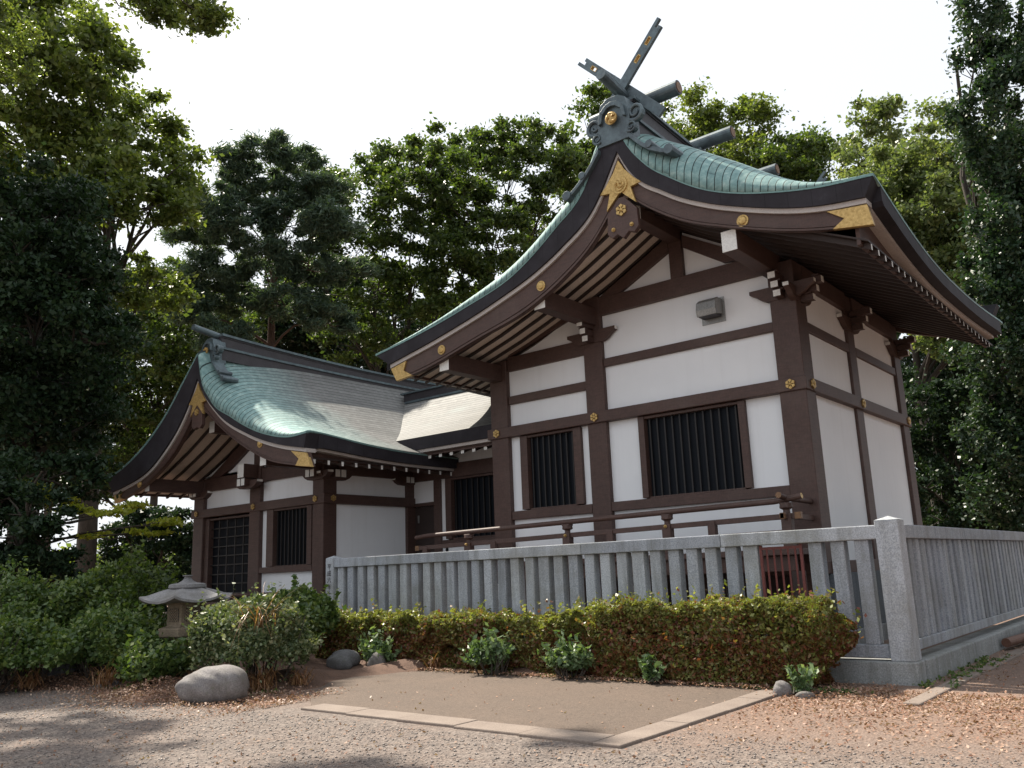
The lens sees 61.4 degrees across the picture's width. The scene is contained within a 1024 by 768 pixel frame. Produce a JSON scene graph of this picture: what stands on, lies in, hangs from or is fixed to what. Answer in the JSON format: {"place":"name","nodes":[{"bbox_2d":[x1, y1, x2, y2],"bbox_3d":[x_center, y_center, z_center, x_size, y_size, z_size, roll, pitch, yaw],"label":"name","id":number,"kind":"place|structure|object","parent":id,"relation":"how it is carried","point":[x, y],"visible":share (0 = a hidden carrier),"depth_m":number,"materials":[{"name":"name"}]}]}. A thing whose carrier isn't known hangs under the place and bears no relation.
{"place":"outdoors","nodes":[
{"label":"outdoors","id":0,"kind":"place"},
{"bbox_2d":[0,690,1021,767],"bbox_3d":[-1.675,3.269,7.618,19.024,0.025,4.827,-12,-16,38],"label":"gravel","id":1,"kind":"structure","parent":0,"point":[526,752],"depth_m":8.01,"materials":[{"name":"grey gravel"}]},
{"bbox_2d":[0,606,1023,767],"bbox_3d":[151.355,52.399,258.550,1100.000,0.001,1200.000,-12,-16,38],"label":"ground","id":2,"kind":"structure","parent":0,"point":[1003,759],"depth_m":7.97,"materials":[{"name":"beige gravel"}]},
{"bbox_2d":[0,609,36,692],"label":"leafy shrub","id":3,"kind":"object","parent":2,"relation":"on","point":[12,651],"visible":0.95,"depth_m":13.29,"materials":[{"name":"green plant"}]},
{"bbox_2d":[0,141,160,544],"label":"evergreen tree","id":4,"kind":"object","parent":2,"relation":"on","point":[50,266],"visible":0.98,"depth_m":22.51,"materials":[{"name":"green plant"}]},
{"bbox_2d":[16,306,147,586],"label":"broadleaf tree","id":5,"kind":"object","parent":2,"relation":"on","point":[46,512],"depth_m":48.03,"materials":[{"name":"green plant"}]},
{"bbox_2d":[25,536,184,587],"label":"woods","id":6,"kind":"object","parent":2,"relation":"on","point":[69,545],"depth_m":99.29,"materials":[{"name":"green plant"}]},
{"bbox_2d":[0,0,231,572],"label":"broadleaf tree","id":7,"kind":"object","parent":2,"relation":"on","point":[89,128],"visible":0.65,"depth_m":28.85,"materials":[{"name":"green plant"}]},
{"bbox_2d":[0,0,248,109],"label":"broadleaf tree","id":8,"kind":"object","parent":2,"relation":"on","point":[208,17],"visible":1,"depth_m":14.24,"materials":[{"name":"green plant"}]},
{"bbox_2d":[96,504,193,611],"bbox_3d":[-12.477,6.377,31.069,5.116,4.827,3.552,-5,-13,13],"label":"bush","id":9,"kind":"object","parent":2,"relation":"on","point":[155,549],"visible":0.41,"depth_m":30.34,"materials":[{"name":"green plant"}]},
{"bbox_2d":[49,255,275,555],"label":"broadleaf tree","id":10,"kind":"object","parent":2,"relation":"on","point":[169,359],"visible":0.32,"depth_m":45.28,"materials":[{"name":"green plant"}]},
{"bbox_2d":[139,575,231,676],"bbox_3d":[-5.138,3.861,13.569,1.430,1.665,1.324,-10,-14,30],"label":"stone lantern","id":11,"kind":"object","parent":2,"relation":"on","point":[181,596],"visible":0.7,"depth_m":13.36,"materials":[{"name":"grey stone"}]},
{"bbox_2d":[136,126,392,350],"bbox_3d":[-10.906,-0.638,36.890,11.280,20.878,6.927,-2,-12,0],"label":"pine tree","id":12,"kind":"object","parent":2,"relation":"on","point":[307,195],"visible":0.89,"depth_m":37.22,"materials":[{"name":"green plant"}]},
{"bbox_2d":[108,324,458,624],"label":"worship hall","id":13,"kind":"structure","parent":2,"relation":"on","point":[277,465],"depth_m":22.38,"materials":[{"name":"teal metal"}]},
{"bbox_2d":[203,514,248,601],"bbox_3d":[-7.664,4.758,23.363,2.200,2.300,0.180,-12,-16,38],"label":"lattice door","id":14,"kind":"structure","parent":13,"relation":"in","point":[226,538],"depth_m":23.53,"materials":[{"name":"brown wood"}]},
{"bbox_2d":[266,504,312,566],"bbox_3d":[-5.570,3.849,21.712,1.840,1.470,0.180,-12,-16,38],"label":"window","id":15,"kind":"structure","parent":13,"relation":"in","point":[288,530],"depth_m":21.80,"materials":[{"name":"brown wood"}]},
{"bbox_2d":[185,253,448,380],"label":"broadleaf tree","id":16,"kind":"object","parent":2,"relation":"on","point":[294,339],"visible":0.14,"depth_m":53.05,"materials":[{"name":"green plant"}]},
{"bbox_2d":[276,112,491,378],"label":"broadleaf tree","id":17,"kind":"object","parent":2,"relation":"on","point":[395,181],"visible":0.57,"depth_m":43.12,"materials":[{"name":"green plant"}]},
{"bbox_2d":[0,653,845,702],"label":"planting bed","id":18,"kind":"object","parent":2,"relation":"on","point":[361,668],"visible":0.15,"depth_m":13.46,"materials":[{"name":"soil"}]},
{"bbox_2d":[10,662,51,690],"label":"grass tuft","id":19,"kind":"object","parent":18,"relation":"on","point":[30,682],"visible":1,"depth_m":13.29,"materials":[{"name":"brown plant"}]},
{"bbox_2d":[0,554,83,679],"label":"leafy shrub","id":20,"kind":"object","parent":18,"relation":"on","point":[23,601],"visible":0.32,"depth_m":15.03,"materials":[{"name":"green plant"}]},
{"bbox_2d":[0,611,93,686],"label":"leafy shrub","id":21,"kind":"object","parent":18,"relation":"on","point":[53,645],"visible":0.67,"depth_m":13.59,"materials":[{"name":"green plant"}]},
{"bbox_2d":[0,469,95,590],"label":"tree","id":22,"kind":"object","parent":18,"relation":"on","point":[27,528],"visible":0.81,"depth_m":19.60,"materials":[{"name":"green plant"}]},
{"bbox_2d":[40,663,83,680],"bbox_3d":[-7.469,4.985,14.295,0.732,1.088,0.534,4,-2,20],"label":"boulder","id":23,"kind":"object","parent":18,"relation":"on","point":[55,671],"visible":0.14,"depth_m":14.10,"materials":[{"name":"stone"}]},
{"bbox_2d":[2,479,190,543],"bbox_3d":[-10.547,3.831,20.744,5.359,5.210,2.421,-2,-12,-2],"label":"maple tree","id":24,"kind":"object","parent":18,"relation":"on","point":[134,506],"visible":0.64,"depth_m":20.96,"materials":[{"name":"green plant"}]},
{"bbox_2d":[35,560,166,667],"bbox_3d":[-7.691,4.273,15.777,2.940,2.053,2.353,-12,-16,38],"label":"leafy shrub","id":25,"kind":"object","parent":18,"relation":"on","point":[62,600],"visible":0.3,"depth_m":15.13,"materials":[{"name":"green plant"}]},
{"bbox_2d":[78,658,125,691],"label":"grass tuft","id":26,"kind":"object","parent":18,"relation":"on","point":[106,681],"visible":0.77,"depth_m":13.08,"materials":[{"name":"brown plant"}]},
{"bbox_2d":[89,680,122,689],"bbox_3d":[-6.275,4.752,13.301,0.547,0.349,0.354,-2,-12,-1],"label":"boulder","id":27,"kind":"object","parent":18,"relation":"on","point":[115,681],"visible":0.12,"depth_m":13.25,"materials":[{"name":"stone"}]},
{"bbox_2d":[70,592,166,681],"bbox_3d":[-6.325,4.131,14.031,2.246,1.482,1.401,-12,-16,38],"label":"leafy shrub","id":28,"kind":"object","parent":18,"relation":"on","point":[109,628],"visible":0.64,"depth_m":13.59,"materials":[{"name":"green plant"}]},
{"bbox_2d":[67,533,180,670],"bbox_3d":[-6.978,3.964,15.598,2.456,2.528,1.790,-12,-16,38],"label":"leafy shrub","id":29,"kind":"object","parent":18,"relation":"on","point":[134,589],"visible":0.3,"depth_m":15.46,"materials":[{"name":"green plant"}]},
{"bbox_2d":[112,625,198,686],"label":"leafy shrub","id":30,"kind":"object","parent":18,"relation":"on","point":[141,660],"visible":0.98,"depth_m":12.61,"materials":[{"name":"green plant"}]},
{"bbox_2d":[175,665,249,704],"bbox_3d":[-3.939,3.975,11.342,0.978,0.507,0.637,-8,-13,8],"label":"boulder","id":31,"kind":"object","parent":18,"relation":"on","point":[215,684],"visible":0.88,"depth_m":11.10,"materials":[{"name":"stone"}]},
{"bbox_2d":[181,582,325,686],"bbox_3d":[-3.843,3.739,12.854,2.234,1.552,2.092,-12,-16,38],"label":"round bush","id":32,"kind":"object","parent":18,"relation":"on","point":[211,634],"visible":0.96,"depth_m":12.25,"materials":[{"name":"green plant"}]},
{"bbox_2d":[215,582,299,645],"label":"grass tuft","id":33,"kind":"object","parent":18,"relation":"on","point":[261,619],"visible":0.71,"depth_m":12.04,"materials":[{"name":"green plant"}]},
{"bbox_2d":[246,661,286,691],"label":"grass tuft","id":34,"kind":"object","parent":18,"relation":"on","point":[259,685],"visible":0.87,"depth_m":11.97,"materials":[{"name":"brown plant"}]},
{"bbox_2d":[282,663,324,685],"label":"grass tuft","id":35,"kind":"object","parent":18,"relation":"on","point":[302,680],"visible":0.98,"depth_m":12.37,"materials":[{"name":"brown plant"}]},
{"bbox_2d":[269,574,346,662],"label":"evergreen shrub","id":36,"kind":"object","parent":18,"relation":"on","point":[324,610],"visible":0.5,"depth_m":14.81,"materials":[{"name":"green plant"}]},
{"bbox_2d":[326,649,360,669],"bbox_3d":[-2.853,4.695,14.599,0.572,0.377,0.414,0,-13,-11],"label":"boulder","id":37,"kind":"object","parent":18,"relation":"on","point":[343,659],"visible":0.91,"depth_m":14.46,"materials":[{"name":"stone"}]},
{"bbox_2d":[367,652,385,666],"bbox_3d":[-2.250,4.637,14.405,0.325,0.314,0.253,-9,-14,28],"label":"boulder","id":38,"kind":"object","parent":18,"relation":"on","point":[374,658],"visible":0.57,"depth_m":14.32,"materials":[{"name":"stone"}]},
{"bbox_2d":[357,626,401,661],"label":"leafy plant","id":39,"kind":"object","parent":18,"relation":"on","point":[376,644],"visible":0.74,"depth_m":14.52,"materials":[{"name":"green plant"}]},
{"bbox_2d":[315,598,490,668],"bbox_3d":[-1.980,4.366,15.172,4.412,1.192,1.209,-12,-16,38],"label":"hedge","id":40,"kind":"object","parent":18,"relation":"on","point":[423,638],"visible":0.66,"depth_m":14.71,"materials":[{"name":"green plant"}]},
{"bbox_2d":[415,650,448,668],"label":"grass tuft","id":41,"kind":"object","parent":18,"relation":"on","point":[436,663],"visible":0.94,"depth_m":13.90,"materials":[{"name":"brown plant"}]},
{"bbox_2d":[458,621,516,675],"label":"leafy plant","id":42,"kind":"object","parent":18,"relation":"on","point":[493,653],"visible":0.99,"depth_m":12.94,"materials":[{"name":"green plant"}]},
{"bbox_2d":[427,592,651,675],"bbox_3d":[0.513,3.826,13.242,4.050,1.228,1.209,-12,-16,38],"label":"hedge","id":43,"kind":"object","parent":18,"relation":"on","point":[533,629],"visible":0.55,"depth_m":13.07,"materials":[{"name":"green plant"}]},
{"bbox_2d":[537,629,595,679],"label":"leafy plant","id":44,"kind":"object","parent":18,"relation":"on","point":[566,656],"visible":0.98,"depth_m":12.05,"materials":[{"name":"green plant"}]},
{"bbox_2d":[636,652,668,684],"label":"leafy plant","id":45,"kind":"object","parent":18,"relation":"on","point":[650,672],"visible":0.95,"depth_m":11.26,"materials":[{"name":"green plant"}]},
{"bbox_2d":[575,579,866,686],"bbox_3d":[2.647,3.282,11.420,3.780,1.344,1.240,-12,-16,38],"label":"hedge","id":46,"kind":"object","parent":18,"relation":"on","point":[761,657],"visible":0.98,"depth_m":10.88,"materials":[{"name":"green plant"}]},
{"bbox_2d":[773,680,792,695],"bbox_3d":[3.137,3.547,9.979,0.224,0.221,0.179,-9,-14,28],"label":"stone","id":47,"kind":"object","parent":18,"relation":"on","point":[780,687],"visible":0.75,"depth_m":9.92,"materials":[{"name":"grey stone"}]},
{"bbox_2d":[783,663,819,695],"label":"leafy plant","id":48,"kind":"object","parent":18,"relation":"on","point":[797,684],"visible":0.87,"depth_m":9.85,"materials":[{"name":"green plant"}]},
{"bbox_2d":[795,691,814,698],"bbox_3d":[3.311,3.523,9.729,0.207,0.105,0.132,-2,-12,-1],"label":"stone","id":49,"kind":"object","parent":18,"relation":"on","point":[799,695],"visible":0.82,"depth_m":9.68,"materials":[{"name":"grey stone"}]},
{"bbox_2d":[396,385,498,603],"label":"connecting hall","id":50,"kind":"structure","parent":2,"relation":"on","point":[440,420],"depth_m":22.32,"materials":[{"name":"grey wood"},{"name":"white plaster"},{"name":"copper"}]},
{"bbox_2d":[415,506,434,553],"bbox_3d":[-2.254,4.436,22.780,0.785,2.370,0.090,-12,-16,38],"label":"door","id":51,"kind":"structure","parent":50,"relation":"in","point":[424,516],"depth_m":22.94,"materials":[{"name":"brown wood"}]},
{"bbox_2d":[445,472,494,538],"bbox_3d":[-0.633,3.043,21.645,2.700,1.580,0.180,-12,-16,38],"label":"window","id":52,"kind":"structure","parent":50,"relation":"in","point":[469,500],"depth_m":22.06,"materials":[{"name":"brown wood"}]},
{"bbox_2d":[401,112,591,324],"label":"broadleaf tree","id":53,"kind":"object","parent":2,"relation":"on","point":[459,232],"visible":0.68,"depth_m":43.68,"materials":[{"name":"green plant"}]},
{"bbox_2d":[0,642,1023,767],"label":"leaf litter","id":54,"kind":"object","parent":2,"relation":"on","point":[866,690],"visible":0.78,"depth_m":9.49,"materials":[{"name":"brown plant"}]},
{"bbox_2d":[310,671,763,734],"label":"paved slab","id":55,"kind":"structure","parent":2,"relation":"on","point":[545,701],"depth_m":10.38,"materials":[{"name":"beige concrete"}]},
{"bbox_2d":[301,690,777,748],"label":"kerb","id":56,"kind":"structure","parent":2,"relation":"on","point":[645,733],"depth_m":8.59,"materials":[{"name":"stone"}]},
{"bbox_2d":[98,653,1010,695],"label":"weeds","id":57,"kind":"object","parent":2,"relation":"on","point":[982,662],"visible":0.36,"depth_m":11.06,"materials":[{"name":"green plant"}]},
{"bbox_2d":[544,78,630,210],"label":"broadleaf tree","id":58,"kind":"object","parent":2,"relation":"on","point":[597,94],"visible":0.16,"depth_m":61.67,"materials":[{"name":"green plant"}]},
{"bbox_2d":[326,516,1023,685],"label":"stone fence","id":59,"kind":"object","parent":2,"relation":"on","point":[941,584],"visible":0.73,"depth_m":12.79,"materials":[{"name":"stone"}]},
{"bbox_2d":[376,17,1002,642],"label":"hall","id":60,"kind":"structure","parent":2,"relation":"on","point":[660,329],"depth_m":17.09,"materials":[{"name":"white paint"}]},
{"bbox_2d":[520,427,586,509],"bbox_3d":[0.903,1.883,18.941,1.670,1.670,0.180,-12,-16,38],"label":"window","id":61,"kind":"structure","parent":60,"relation":"in","point":[552,463],"depth_m":18.98,"materials":[{"name":"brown wood"}]},
{"bbox_2d":[637,400,753,497],"bbox_3d":[3.555,1.319,16.839,2.330,1.670,0.180,-12,-16,38],"label":"window","id":62,"kind":"structure","parent":60,"relation":"in","point":[707,449],"depth_m":16.85,"materials":[{"name":"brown wood"}]},
{"bbox_2d":[661,76,798,168],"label":"broadleaf tree","id":63,"kind":"object","parent":2,"relation":"on","point":[702,119],"visible":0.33,"depth_m":51.19,"materials":[{"name":"green plant"}]},
{"bbox_2d":[738,117,843,181],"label":"broadleaf tree","id":64,"kind":"object","parent":2,"relation":"on","point":[791,155],"visible":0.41,"depth_m":46.59,"materials":[{"name":"green plant"}]},
{"bbox_2d":[811,89,956,187],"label":"broadleaf tree","id":65,"kind":"object","parent":2,"relation":"on","point":[884,110],"visible":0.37,"depth_m":50.03,"materials":[{"name":"green plant"}]},
{"bbox_2d":[896,332,915,407],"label":"broadleaf tree","id":66,"kind":"object","parent":2,"relation":"on","point":[898,334],"depth_m":61.30,"materials":[{"name":"green plant"}]},
{"bbox_2d":[818,119,1023,510],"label":"broadleaf tree","id":67,"kind":"object","parent":2,"relation":"on","point":[921,174],"visible":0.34,"depth_m":35.64,"materials":[{"name":"green plant"}]},
{"bbox_2d":[903,647,1023,705],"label":"gutter edge","id":68,"kind":"object","parent":2,"relation":"on","point":[920,699],"visible":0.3,"depth_m":10.27,"materials":[{"name":"stone"}]},
{"bbox_2d":[935,0,1023,531],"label":"conifer tree","id":69,"kind":"object","parent":2,"relation":"on","point":[997,175],"visible":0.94,"depth_m":26.52,"materials":[{"name":"green plant"}]},
{"bbox_2d":[1001,633,1023,646],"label":"pipe","id":70,"kind":"object","parent":2,"relation":"on","point":[1012,640],"visible":1,"depth_m":13.85,"materials":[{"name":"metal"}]},
{"bbox_2d":[0,0,1023,553],"label":"sky","id":71,"kind":"structure","parent":0,"point":[338,76],"materials":[{"name":"white"}]},
{"bbox_2d":[900,338,1014,513],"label":"evergreen tree","id":72,"kind":"object","parent":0,"point":[947,373],"visible":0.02,"depth_m":40.66,"materials":[{"name":"green plant"}]},
{"bbox_2d":[901,361,1020,530],"bbox_3d":[17.226,3.347,31.750,6.513,8.776,8.399,-12,-16,38],"label":"tree","id":73,"kind":"object","parent":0,"point":[935,482],"visible":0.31,"depth_m":30.72,"materials":[{"name":"green plant"}]}
]}

